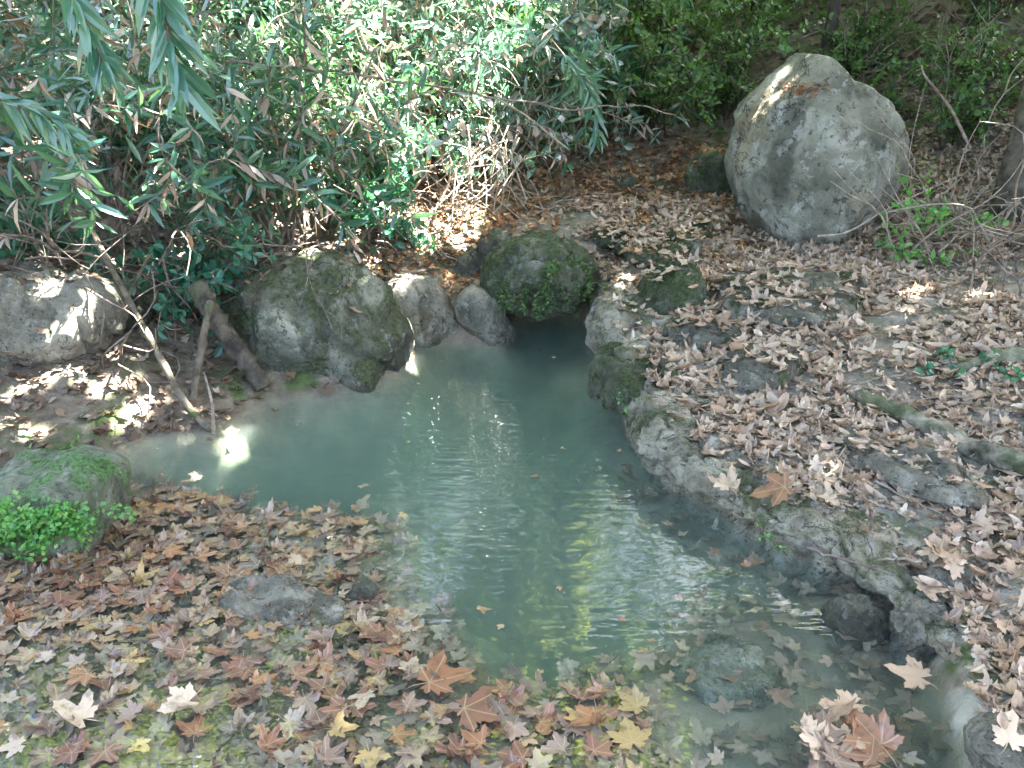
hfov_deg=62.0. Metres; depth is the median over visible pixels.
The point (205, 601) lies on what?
fallen leaf
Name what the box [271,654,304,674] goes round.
fallen leaf
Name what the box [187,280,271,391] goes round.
fallen branch
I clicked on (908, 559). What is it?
twig
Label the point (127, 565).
fallen leaf
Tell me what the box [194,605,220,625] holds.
fallen leaf
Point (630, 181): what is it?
path stone
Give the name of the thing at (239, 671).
fallen leaf
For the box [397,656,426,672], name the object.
fallen leaf
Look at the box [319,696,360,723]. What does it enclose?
fallen leaf
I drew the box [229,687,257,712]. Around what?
fallen leaf
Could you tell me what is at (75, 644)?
fallen leaf
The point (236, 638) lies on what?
fallen leaf
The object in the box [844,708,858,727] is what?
fallen leaf
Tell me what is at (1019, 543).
fallen leaf
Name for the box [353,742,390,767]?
fallen leaf
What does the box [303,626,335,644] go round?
fallen leaf
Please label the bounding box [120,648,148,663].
fallen leaf
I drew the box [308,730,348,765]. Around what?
fallen leaf
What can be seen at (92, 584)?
fallen leaf
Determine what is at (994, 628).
fallen leaf
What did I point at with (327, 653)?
fallen leaf
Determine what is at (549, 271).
fern fringe
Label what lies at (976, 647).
fallen leaf
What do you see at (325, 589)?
fallen leaf
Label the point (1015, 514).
fallen leaf
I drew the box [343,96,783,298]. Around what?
path litter
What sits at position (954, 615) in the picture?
fallen leaf
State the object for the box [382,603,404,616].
fallen leaf
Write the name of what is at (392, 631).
fallen leaf
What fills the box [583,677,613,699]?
fallen leaf
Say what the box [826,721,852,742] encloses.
fallen leaf
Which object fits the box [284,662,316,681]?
fallen leaf
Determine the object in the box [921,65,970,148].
bare branch
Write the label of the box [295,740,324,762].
fallen leaf
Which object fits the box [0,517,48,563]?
maidenhair fern
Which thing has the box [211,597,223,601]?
fallen leaf
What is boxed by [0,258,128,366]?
rock
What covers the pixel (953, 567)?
fallen leaf
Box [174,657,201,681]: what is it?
fallen leaf
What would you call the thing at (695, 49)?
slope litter
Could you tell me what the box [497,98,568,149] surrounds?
side branch
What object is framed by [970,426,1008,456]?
twig
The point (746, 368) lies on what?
bank rock
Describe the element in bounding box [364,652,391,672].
fallen leaf
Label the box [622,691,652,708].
fallen leaf
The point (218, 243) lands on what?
dead bush
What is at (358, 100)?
bush
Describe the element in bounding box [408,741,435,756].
fallen leaf
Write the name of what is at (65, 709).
fallen leaf
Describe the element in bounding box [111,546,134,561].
fallen leaf
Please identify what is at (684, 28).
undergrowth bush
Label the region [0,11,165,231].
oleander
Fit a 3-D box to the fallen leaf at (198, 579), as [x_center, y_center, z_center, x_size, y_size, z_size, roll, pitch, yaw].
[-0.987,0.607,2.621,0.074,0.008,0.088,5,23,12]
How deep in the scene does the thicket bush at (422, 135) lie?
5.53 m
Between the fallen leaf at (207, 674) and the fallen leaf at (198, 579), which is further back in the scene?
the fallen leaf at (198, 579)
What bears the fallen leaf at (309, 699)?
on the water
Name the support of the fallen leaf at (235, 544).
on the water
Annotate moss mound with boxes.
[592,217,711,265]
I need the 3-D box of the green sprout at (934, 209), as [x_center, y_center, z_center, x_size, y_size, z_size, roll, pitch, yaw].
[2.375,-0.955,4.622,0.597,0.399,0.399,9,24,21]
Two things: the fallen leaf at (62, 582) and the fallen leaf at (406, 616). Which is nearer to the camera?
the fallen leaf at (406, 616)
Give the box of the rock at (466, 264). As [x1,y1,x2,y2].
[452,251,479,275]
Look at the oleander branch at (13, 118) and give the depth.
2.11 m
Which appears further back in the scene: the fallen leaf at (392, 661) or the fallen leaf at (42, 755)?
the fallen leaf at (392, 661)
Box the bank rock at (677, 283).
[637,257,710,314]
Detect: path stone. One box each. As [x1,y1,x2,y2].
[617,174,639,189]
[650,178,674,189]
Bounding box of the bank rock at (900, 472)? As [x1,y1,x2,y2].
[833,425,989,509]
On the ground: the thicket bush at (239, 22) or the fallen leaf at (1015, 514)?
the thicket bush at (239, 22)
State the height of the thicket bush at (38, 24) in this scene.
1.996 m
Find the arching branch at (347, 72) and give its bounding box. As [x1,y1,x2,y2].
[226,60,688,120]
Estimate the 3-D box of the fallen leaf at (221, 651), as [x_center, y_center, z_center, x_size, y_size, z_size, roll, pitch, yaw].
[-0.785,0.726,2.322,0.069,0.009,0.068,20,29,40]
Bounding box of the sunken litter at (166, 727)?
[0,461,954,767]
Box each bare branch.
[817,175,959,237]
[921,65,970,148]
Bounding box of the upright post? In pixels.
[189,300,214,399]
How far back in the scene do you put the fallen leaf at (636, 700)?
2.15 m
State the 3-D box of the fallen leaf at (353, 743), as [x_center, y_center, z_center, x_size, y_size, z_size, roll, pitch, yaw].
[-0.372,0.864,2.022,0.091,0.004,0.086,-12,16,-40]
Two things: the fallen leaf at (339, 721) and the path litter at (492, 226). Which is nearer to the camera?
the fallen leaf at (339, 721)
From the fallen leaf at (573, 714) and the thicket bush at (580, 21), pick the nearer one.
the fallen leaf at (573, 714)
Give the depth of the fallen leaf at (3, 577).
2.63 m
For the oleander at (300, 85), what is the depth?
4.50 m
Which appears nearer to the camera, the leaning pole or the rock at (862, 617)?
the rock at (862, 617)
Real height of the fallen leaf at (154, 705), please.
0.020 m
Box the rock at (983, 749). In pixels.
[963,711,1023,767]
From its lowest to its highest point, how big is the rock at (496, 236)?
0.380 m
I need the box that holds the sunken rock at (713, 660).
[670,634,787,711]
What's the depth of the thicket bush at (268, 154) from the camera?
4.81 m
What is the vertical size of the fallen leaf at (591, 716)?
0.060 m
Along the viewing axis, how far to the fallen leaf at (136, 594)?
2.56 m
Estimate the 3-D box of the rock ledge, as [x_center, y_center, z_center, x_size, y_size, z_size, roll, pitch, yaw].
[0.893,0.143,3.756,0.957,0.755,3.404,-3,22,-6]
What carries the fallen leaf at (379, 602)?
on the sunken litter at (166, 727)
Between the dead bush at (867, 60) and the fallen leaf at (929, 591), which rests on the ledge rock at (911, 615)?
the fallen leaf at (929, 591)
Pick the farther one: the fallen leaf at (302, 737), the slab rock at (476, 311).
the slab rock at (476, 311)
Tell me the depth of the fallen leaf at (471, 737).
2.03 m
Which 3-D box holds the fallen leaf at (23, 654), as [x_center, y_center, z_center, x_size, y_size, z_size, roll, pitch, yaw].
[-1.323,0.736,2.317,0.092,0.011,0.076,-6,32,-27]
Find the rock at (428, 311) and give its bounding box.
[384,268,457,348]
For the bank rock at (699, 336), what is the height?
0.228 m
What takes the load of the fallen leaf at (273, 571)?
on the water
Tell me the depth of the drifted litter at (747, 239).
5.28 m
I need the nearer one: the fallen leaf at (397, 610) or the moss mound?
the fallen leaf at (397, 610)
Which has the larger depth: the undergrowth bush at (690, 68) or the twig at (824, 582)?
the undergrowth bush at (690, 68)
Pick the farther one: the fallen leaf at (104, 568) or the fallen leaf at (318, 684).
the fallen leaf at (104, 568)
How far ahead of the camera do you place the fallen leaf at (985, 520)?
2.64 m
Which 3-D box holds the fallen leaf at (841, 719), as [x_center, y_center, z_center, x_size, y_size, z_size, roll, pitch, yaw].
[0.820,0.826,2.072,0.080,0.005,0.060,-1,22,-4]
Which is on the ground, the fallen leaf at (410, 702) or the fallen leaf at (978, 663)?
the fallen leaf at (978, 663)
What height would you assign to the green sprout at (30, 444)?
0.155 m
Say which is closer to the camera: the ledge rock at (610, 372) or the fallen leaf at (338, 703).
the fallen leaf at (338, 703)
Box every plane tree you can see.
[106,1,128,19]
[819,0,841,54]
[987,79,1023,222]
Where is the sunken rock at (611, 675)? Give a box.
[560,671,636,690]
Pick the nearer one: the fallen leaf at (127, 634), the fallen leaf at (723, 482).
the fallen leaf at (127, 634)
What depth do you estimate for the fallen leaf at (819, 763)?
1.96 m
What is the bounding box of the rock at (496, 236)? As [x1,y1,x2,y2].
[466,227,511,273]
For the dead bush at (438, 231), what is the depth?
5.17 m
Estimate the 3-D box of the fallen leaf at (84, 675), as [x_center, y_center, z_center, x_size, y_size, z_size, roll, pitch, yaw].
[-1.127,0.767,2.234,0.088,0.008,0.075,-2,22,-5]
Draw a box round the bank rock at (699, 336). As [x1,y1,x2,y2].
[662,309,743,351]
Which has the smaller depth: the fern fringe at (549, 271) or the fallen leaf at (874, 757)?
the fallen leaf at (874, 757)
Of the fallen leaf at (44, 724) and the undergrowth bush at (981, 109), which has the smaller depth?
the fallen leaf at (44, 724)
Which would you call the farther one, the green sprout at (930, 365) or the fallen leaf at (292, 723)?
the green sprout at (930, 365)
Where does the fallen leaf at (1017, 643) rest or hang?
on the bank litter at (849, 327)
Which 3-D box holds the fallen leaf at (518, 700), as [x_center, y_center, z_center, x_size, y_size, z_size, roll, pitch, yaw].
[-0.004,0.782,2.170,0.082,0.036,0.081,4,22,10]
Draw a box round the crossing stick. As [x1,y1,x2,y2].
[124,253,150,303]
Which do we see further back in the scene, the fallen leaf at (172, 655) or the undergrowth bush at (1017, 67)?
the undergrowth bush at (1017, 67)
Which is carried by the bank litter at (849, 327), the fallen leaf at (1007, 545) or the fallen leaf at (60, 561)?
the fallen leaf at (1007, 545)
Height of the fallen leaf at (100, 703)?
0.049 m
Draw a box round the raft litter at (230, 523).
[0,349,750,767]
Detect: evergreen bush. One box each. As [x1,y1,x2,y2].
[0,176,139,273]
[90,194,281,357]
[312,155,436,261]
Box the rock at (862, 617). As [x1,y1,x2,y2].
[820,592,888,650]
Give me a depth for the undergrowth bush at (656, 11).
7.03 m
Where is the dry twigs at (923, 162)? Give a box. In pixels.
[704,28,1023,267]
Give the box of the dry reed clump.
[413,125,555,227]
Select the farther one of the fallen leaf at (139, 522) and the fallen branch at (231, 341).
the fallen branch at (231, 341)
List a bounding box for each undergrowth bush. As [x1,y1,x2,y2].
[393,0,607,44]
[472,0,744,87]
[556,0,772,139]
[596,0,823,61]
[616,0,833,123]
[710,0,828,27]
[793,0,952,93]
[851,56,924,118]
[891,37,1023,150]
[914,3,1023,98]
[932,0,1023,33]
[1007,50,1023,73]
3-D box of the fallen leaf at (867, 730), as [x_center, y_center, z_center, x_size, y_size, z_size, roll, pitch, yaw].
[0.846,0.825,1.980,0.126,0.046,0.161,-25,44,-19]
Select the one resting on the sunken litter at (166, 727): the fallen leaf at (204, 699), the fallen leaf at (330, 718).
the fallen leaf at (204, 699)
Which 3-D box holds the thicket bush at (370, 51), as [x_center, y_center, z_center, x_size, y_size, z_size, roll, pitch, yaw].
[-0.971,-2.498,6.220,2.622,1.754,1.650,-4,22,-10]
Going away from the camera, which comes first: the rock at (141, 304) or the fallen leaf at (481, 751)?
the fallen leaf at (481, 751)
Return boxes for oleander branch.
[0,91,99,164]
[62,0,135,107]
[135,0,221,132]
[551,39,607,156]
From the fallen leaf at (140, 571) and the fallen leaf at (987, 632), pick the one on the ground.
the fallen leaf at (987, 632)
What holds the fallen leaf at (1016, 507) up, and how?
on the bank litter at (849, 327)
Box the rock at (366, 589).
[348,578,381,603]
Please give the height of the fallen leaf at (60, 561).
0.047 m
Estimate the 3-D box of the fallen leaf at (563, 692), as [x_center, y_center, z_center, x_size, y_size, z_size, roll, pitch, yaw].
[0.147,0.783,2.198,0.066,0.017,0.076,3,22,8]
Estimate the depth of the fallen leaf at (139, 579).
2.62 m
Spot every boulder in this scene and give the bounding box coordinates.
[480,231,599,322]
[724,53,910,244]
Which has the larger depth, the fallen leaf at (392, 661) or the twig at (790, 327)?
the twig at (790, 327)
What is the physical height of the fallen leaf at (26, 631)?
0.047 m
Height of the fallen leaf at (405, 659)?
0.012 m
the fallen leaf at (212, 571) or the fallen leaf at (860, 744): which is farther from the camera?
the fallen leaf at (212, 571)
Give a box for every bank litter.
[0,107,462,461]
[555,103,1023,767]
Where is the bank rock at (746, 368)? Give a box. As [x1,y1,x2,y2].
[722,345,806,393]
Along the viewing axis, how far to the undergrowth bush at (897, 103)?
6.23 m
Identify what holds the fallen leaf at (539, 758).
on the sunken litter at (166, 727)
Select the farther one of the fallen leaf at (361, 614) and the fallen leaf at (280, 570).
the fallen leaf at (280, 570)
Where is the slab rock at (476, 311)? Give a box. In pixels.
[455,284,516,349]
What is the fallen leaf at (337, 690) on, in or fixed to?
on the water
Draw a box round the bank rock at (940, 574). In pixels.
[910,544,1001,602]
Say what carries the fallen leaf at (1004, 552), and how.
on the fallen leaf at (1019, 543)
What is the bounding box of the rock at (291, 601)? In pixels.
[218,573,350,634]
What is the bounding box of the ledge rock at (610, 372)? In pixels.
[587,341,658,417]
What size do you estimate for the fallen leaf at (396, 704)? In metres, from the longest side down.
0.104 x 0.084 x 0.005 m
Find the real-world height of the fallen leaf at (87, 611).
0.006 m
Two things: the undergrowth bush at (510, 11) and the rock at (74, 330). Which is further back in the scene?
the undergrowth bush at (510, 11)
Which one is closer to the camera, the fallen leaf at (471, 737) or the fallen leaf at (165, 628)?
the fallen leaf at (471, 737)
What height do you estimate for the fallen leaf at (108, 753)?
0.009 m
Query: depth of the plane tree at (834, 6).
6.99 m
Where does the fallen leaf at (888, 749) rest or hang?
on the fallen leaf at (859, 755)
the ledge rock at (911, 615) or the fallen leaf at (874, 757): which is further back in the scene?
the ledge rock at (911, 615)
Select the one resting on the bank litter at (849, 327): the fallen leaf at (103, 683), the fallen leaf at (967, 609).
the fallen leaf at (967, 609)
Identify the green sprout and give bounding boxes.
[22,434,80,450]
[616,388,641,415]
[746,511,792,554]
[874,212,979,273]
[891,167,1008,246]
[916,345,966,376]
[979,348,1023,381]
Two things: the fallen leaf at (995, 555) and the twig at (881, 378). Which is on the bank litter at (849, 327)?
the twig at (881, 378)
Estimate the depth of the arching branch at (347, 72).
4.65 m
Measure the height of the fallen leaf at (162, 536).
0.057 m
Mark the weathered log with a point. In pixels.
(998, 456)
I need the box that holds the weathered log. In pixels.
[854,389,1023,478]
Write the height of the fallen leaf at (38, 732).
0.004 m
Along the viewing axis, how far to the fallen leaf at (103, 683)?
2.22 m
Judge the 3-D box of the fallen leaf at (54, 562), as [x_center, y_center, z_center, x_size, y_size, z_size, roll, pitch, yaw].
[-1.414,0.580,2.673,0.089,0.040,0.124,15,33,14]
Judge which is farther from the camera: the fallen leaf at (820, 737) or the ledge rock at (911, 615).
the ledge rock at (911, 615)
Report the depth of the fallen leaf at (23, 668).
2.29 m
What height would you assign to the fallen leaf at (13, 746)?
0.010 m
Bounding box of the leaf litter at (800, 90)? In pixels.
[777,79,836,98]
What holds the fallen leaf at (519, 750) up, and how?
on the water
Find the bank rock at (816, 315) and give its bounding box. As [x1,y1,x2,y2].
[708,262,870,330]
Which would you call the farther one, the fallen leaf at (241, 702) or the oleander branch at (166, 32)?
the fallen leaf at (241, 702)
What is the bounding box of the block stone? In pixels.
[684,149,731,194]
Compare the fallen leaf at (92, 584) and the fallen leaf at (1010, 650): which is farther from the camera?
the fallen leaf at (92, 584)
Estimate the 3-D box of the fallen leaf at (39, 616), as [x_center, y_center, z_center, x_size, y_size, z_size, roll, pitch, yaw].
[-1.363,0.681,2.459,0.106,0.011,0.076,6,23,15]
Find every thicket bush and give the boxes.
[0,0,278,197]
[0,0,284,102]
[35,0,227,40]
[49,0,418,230]
[147,0,476,87]
[182,0,353,67]
[205,0,572,145]
[207,21,490,238]
[208,0,445,117]
[301,0,474,45]
[337,22,573,196]
[367,0,642,165]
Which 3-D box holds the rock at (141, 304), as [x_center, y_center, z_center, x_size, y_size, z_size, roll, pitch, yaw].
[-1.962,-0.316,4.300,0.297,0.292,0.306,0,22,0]
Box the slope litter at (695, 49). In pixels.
[0,0,1023,202]
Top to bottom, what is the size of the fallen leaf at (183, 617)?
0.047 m
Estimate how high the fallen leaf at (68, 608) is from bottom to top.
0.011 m
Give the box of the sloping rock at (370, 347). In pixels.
[220,248,414,392]
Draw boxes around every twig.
[203,372,215,433]
[775,326,802,328]
[791,581,833,585]
[806,383,820,408]
[807,546,895,575]
[809,350,819,375]
[820,374,875,389]
[851,372,906,384]
[851,582,889,617]
[867,501,873,541]
[874,480,940,513]
[876,557,921,562]
[880,606,948,648]
[912,394,972,399]
[941,323,946,338]
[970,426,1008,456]
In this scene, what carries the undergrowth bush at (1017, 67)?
on the ground
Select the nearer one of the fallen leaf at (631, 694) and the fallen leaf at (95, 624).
the fallen leaf at (631, 694)
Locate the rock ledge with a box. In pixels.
[585,264,969,663]
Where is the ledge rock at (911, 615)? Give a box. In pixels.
[887,590,948,665]
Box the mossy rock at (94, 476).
[0,444,132,566]
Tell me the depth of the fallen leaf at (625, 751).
2.01 m
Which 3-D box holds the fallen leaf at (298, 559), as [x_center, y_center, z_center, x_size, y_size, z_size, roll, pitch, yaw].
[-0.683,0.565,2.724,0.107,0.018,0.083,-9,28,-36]
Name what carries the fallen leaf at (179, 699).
on the fallen leaf at (201, 708)
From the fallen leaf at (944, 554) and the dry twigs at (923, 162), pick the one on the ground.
the dry twigs at (923, 162)
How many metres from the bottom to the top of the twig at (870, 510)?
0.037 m
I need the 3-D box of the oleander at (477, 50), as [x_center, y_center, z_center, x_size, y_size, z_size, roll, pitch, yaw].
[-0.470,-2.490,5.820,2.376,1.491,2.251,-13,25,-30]
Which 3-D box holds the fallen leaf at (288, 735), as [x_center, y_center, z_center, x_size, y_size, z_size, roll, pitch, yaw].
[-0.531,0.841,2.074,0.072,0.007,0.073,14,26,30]
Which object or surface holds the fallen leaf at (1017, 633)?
on the ground
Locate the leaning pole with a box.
[90,228,211,431]
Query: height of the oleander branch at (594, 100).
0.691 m
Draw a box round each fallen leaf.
[0,572,17,585]
[0,600,30,618]
[0,636,21,654]
[0,734,25,758]
[4,569,22,581]
[5,654,39,672]
[6,557,36,571]
[6,646,33,664]
[11,587,31,600]
[11,621,41,640]
[17,612,46,626]
[18,555,51,567]
[19,604,43,621]
[23,713,50,728]
[27,589,54,603]
[27,746,57,766]
[30,718,63,738]
[36,716,62,733]
[40,609,70,628]
[45,556,74,575]
[45,566,74,574]
[46,678,80,705]
[49,571,75,588]
[51,595,71,610]
[51,741,84,766]
[52,688,103,727]
[53,590,82,608]
[54,557,85,566]
[57,729,85,756]
[59,627,91,651]
[65,668,99,685]
[66,606,92,625]
[72,557,89,570]
[73,570,101,588]
[74,570,99,588]
[77,689,107,719]
[79,614,110,630]
[81,601,107,617]
[87,600,114,611]
[87,672,111,690]
[88,733,125,766]
[91,596,120,608]
[93,563,112,574]
[95,659,126,685]
[99,679,137,713]
[102,566,130,581]
[105,642,137,659]
[107,578,137,599]
[109,620,143,636]
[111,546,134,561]
[113,698,143,723]
[115,594,132,604]
[116,594,147,607]
[117,621,146,640]
[118,544,142,561]
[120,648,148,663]
[121,574,144,584]
[121,575,148,584]
[122,562,147,571]
[124,582,155,603]
[126,516,146,527]
[126,537,154,549]
[126,737,151,752]
[131,560,159,585]
[134,631,152,648]
[146,585,175,602]
[147,623,184,642]
[147,694,170,716]
[154,528,179,550]
[154,672,179,690]
[156,564,195,588]
[157,682,204,713]
[160,573,186,585]
[160,641,178,657]
[162,544,186,558]
[163,636,194,660]
[164,618,183,630]
[166,608,192,623]
[168,576,195,594]
[171,553,194,563]
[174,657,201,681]
[175,714,212,744]
[180,573,204,587]
[188,697,217,714]
[191,661,222,679]
[191,689,226,715]
[194,596,216,613]
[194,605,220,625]
[195,565,218,574]
[201,603,224,618]
[202,622,227,638]
[207,641,232,656]
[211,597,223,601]
[215,540,229,548]
[215,563,242,579]
[216,569,241,586]
[220,656,247,678]
[223,635,246,652]
[224,586,236,591]
[225,537,248,553]
[225,663,258,679]
[226,608,247,618]
[227,648,266,676]
[227,706,255,736]
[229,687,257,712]
[231,683,262,703]
[237,676,273,702]
[247,577,257,587]
[251,624,277,646]
[256,723,286,751]
[262,744,293,763]
[265,559,295,574]
[270,564,296,574]
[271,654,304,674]
[277,680,300,699]
[277,703,311,740]
[282,547,309,558]
[282,723,309,741]
[284,553,311,566]
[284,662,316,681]
[288,725,322,743]
[291,690,321,711]
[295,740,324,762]
[296,740,322,757]
[299,707,327,728]
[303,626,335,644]
[307,673,331,691]
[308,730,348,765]
[311,637,333,654]
[313,625,330,633]
[317,583,334,595]
[317,637,345,670]
[318,699,349,724]
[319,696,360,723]
[320,684,345,703]
[322,709,358,737]
[330,659,358,684]
[334,621,359,636]
[345,600,372,618]
[346,687,376,717]
[346,737,369,758]
[347,685,374,708]
[349,538,372,548]
[350,608,379,638]
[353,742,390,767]
[354,675,386,690]
[355,610,377,621]
[357,620,388,638]
[359,590,384,603]
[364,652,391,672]
[367,593,389,613]
[367,623,410,645]
[377,641,407,656]
[380,654,401,671]
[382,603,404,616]
[383,722,417,745]
[387,692,421,714]
[391,651,412,673]
[392,620,418,638]
[394,742,422,767]
[395,608,421,624]
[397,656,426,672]
[398,690,428,712]
[402,664,419,680]
[402,746,429,767]
[406,649,475,694]
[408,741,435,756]
[416,702,461,725]
[418,700,448,722]
[418,724,444,744]
[423,663,457,682]
[432,732,475,757]
[441,686,500,731]
[451,747,489,763]
[460,724,494,748]
[478,678,513,698]
[482,691,509,721]
[490,721,509,739]
[495,683,525,706]
[495,689,525,716]
[497,739,535,767]
[504,718,529,741]
[518,704,543,716]
[524,747,552,767]
[532,700,565,733]
[540,731,577,759]
[556,680,580,697]
[557,714,591,737]
[563,707,582,720]
[567,704,605,726]
[572,685,601,704]
[576,730,610,757]
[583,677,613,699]
[583,731,615,762]
[585,699,618,725]
[590,671,621,702]
[591,712,606,727]
[606,717,651,759]
[611,744,628,754]
[613,743,637,755]
[617,684,650,713]
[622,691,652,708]
[629,712,653,740]
[707,462,740,495]
[749,472,800,506]
[791,715,808,731]
[798,729,835,763]
[799,710,836,725]
[799,712,827,759]
[804,747,843,767]
[808,709,845,744]
[814,740,860,767]
[816,478,846,501]
[816,725,850,746]
[818,725,844,750]
[819,688,857,722]
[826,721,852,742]
[835,689,876,712]
[837,716,852,732]
[838,727,865,748]
[838,733,888,766]
[842,708,904,767]
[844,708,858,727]
[847,752,880,767]
[852,714,894,762]
[884,654,934,689]
[902,544,917,565]
[905,494,927,502]
[913,580,948,600]
[916,539,943,561]
[924,538,958,555]
[928,533,957,553]
[933,546,961,558]
[935,605,967,624]
[943,556,968,579]
[950,593,974,616]
[961,678,990,701]
[964,515,1002,535]
[964,603,989,616]
[964,660,992,672]
[966,623,989,648]
[969,590,994,609]
[970,544,995,559]
[970,643,992,666]
[973,553,999,559]
[980,589,1013,606]
[981,620,1009,635]
[983,629,1003,643]
[988,636,1023,662]
[989,617,1021,633]
[989,696,1011,709]
[990,527,1023,537]
[990,689,1023,709]
[991,678,1023,696]
[992,643,1015,655]
[992,649,1016,666]
[992,708,1023,753]
[994,616,1020,635]
[997,637,1014,663]
[998,546,1023,562]
[999,538,1017,557]
[1000,501,1023,518]
[1000,557,1023,578]
[1002,677,1023,692]
[1003,533,1023,554]
[1004,503,1023,519]
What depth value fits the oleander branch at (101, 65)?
1.88 m
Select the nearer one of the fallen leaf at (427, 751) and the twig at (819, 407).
the fallen leaf at (427, 751)
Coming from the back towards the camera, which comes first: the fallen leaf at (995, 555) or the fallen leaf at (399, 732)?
the fallen leaf at (995, 555)
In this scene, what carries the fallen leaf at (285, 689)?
on the water
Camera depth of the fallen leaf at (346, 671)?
2.27 m
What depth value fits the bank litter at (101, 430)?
3.96 m
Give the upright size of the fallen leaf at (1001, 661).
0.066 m
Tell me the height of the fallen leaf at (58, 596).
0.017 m
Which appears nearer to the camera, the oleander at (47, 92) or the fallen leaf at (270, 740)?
the fallen leaf at (270, 740)
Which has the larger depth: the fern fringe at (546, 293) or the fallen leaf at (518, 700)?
the fern fringe at (546, 293)
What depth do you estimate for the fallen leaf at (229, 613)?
2.46 m
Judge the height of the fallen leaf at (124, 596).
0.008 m
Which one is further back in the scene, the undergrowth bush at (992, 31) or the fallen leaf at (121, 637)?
the undergrowth bush at (992, 31)
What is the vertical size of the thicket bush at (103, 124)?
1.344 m
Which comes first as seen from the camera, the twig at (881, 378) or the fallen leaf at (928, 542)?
the fallen leaf at (928, 542)
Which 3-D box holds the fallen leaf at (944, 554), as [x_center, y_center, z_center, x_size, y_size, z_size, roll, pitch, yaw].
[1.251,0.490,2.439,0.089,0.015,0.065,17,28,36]
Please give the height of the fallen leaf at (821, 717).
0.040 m
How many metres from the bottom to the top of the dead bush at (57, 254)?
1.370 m
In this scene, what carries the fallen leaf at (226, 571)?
on the water
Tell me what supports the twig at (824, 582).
on the ground
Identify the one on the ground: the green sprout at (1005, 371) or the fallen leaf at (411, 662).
the green sprout at (1005, 371)
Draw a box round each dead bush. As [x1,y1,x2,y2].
[0,142,279,435]
[82,116,425,337]
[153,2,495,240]
[251,46,632,239]
[338,174,466,259]
[729,0,964,120]
[826,59,1023,293]
[857,0,1023,144]
[916,198,1023,297]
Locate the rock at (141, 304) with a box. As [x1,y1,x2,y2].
[123,295,155,332]
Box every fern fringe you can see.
[496,287,553,317]
[507,286,573,319]
[531,254,594,288]
[558,281,608,304]
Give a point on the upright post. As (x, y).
(202, 342)
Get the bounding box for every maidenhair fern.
[0,489,136,567]
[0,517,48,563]
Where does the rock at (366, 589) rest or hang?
on the ground
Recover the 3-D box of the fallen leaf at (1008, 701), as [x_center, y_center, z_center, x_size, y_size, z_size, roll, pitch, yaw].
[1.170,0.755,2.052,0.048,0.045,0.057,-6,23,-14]
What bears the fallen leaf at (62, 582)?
on the water
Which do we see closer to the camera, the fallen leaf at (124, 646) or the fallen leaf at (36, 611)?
the fallen leaf at (124, 646)
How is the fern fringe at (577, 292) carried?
attached to the mossy boulder at (512, 264)
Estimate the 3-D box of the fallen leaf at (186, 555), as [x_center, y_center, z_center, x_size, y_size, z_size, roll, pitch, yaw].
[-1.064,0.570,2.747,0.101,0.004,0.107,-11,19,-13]
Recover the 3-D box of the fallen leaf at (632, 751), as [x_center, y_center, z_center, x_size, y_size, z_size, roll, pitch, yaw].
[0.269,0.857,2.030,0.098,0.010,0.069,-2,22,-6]
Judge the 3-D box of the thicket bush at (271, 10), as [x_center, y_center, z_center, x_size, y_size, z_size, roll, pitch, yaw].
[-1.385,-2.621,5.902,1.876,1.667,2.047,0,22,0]
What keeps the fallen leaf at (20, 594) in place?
on the water
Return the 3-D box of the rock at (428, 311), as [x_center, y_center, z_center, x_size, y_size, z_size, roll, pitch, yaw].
[-0.522,-0.450,4.881,0.490,0.430,0.560,0,22,0]
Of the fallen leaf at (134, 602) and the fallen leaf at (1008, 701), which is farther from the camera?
the fallen leaf at (134, 602)
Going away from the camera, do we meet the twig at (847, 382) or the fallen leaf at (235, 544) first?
the fallen leaf at (235, 544)
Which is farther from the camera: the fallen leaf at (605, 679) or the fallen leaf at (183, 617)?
the fallen leaf at (183, 617)
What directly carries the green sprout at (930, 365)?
on the ground
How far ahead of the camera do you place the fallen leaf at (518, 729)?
2.05 m
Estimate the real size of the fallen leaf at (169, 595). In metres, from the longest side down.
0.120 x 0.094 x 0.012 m
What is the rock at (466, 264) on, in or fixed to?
on the ground
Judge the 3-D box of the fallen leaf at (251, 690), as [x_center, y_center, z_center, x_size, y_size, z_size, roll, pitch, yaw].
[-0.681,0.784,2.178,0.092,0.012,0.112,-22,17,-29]
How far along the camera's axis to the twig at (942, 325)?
3.78 m
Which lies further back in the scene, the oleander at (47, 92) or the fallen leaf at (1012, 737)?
the oleander at (47, 92)
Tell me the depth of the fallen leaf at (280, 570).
2.68 m
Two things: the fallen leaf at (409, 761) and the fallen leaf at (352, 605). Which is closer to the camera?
the fallen leaf at (409, 761)
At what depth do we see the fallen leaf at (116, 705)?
2.16 m
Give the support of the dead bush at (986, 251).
on the ground
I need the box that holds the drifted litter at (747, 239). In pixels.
[694,177,935,254]
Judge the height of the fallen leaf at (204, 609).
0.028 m
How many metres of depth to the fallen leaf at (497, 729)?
2.07 m
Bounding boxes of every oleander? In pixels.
[0,0,108,168]
[0,0,374,270]
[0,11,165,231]
[47,0,436,253]
[245,0,570,118]
[252,4,470,204]
[386,0,661,170]
[420,0,719,176]
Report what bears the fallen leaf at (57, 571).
on the raft litter at (230, 523)
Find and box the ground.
[0,0,1023,767]
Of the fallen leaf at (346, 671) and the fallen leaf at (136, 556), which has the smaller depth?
the fallen leaf at (346, 671)

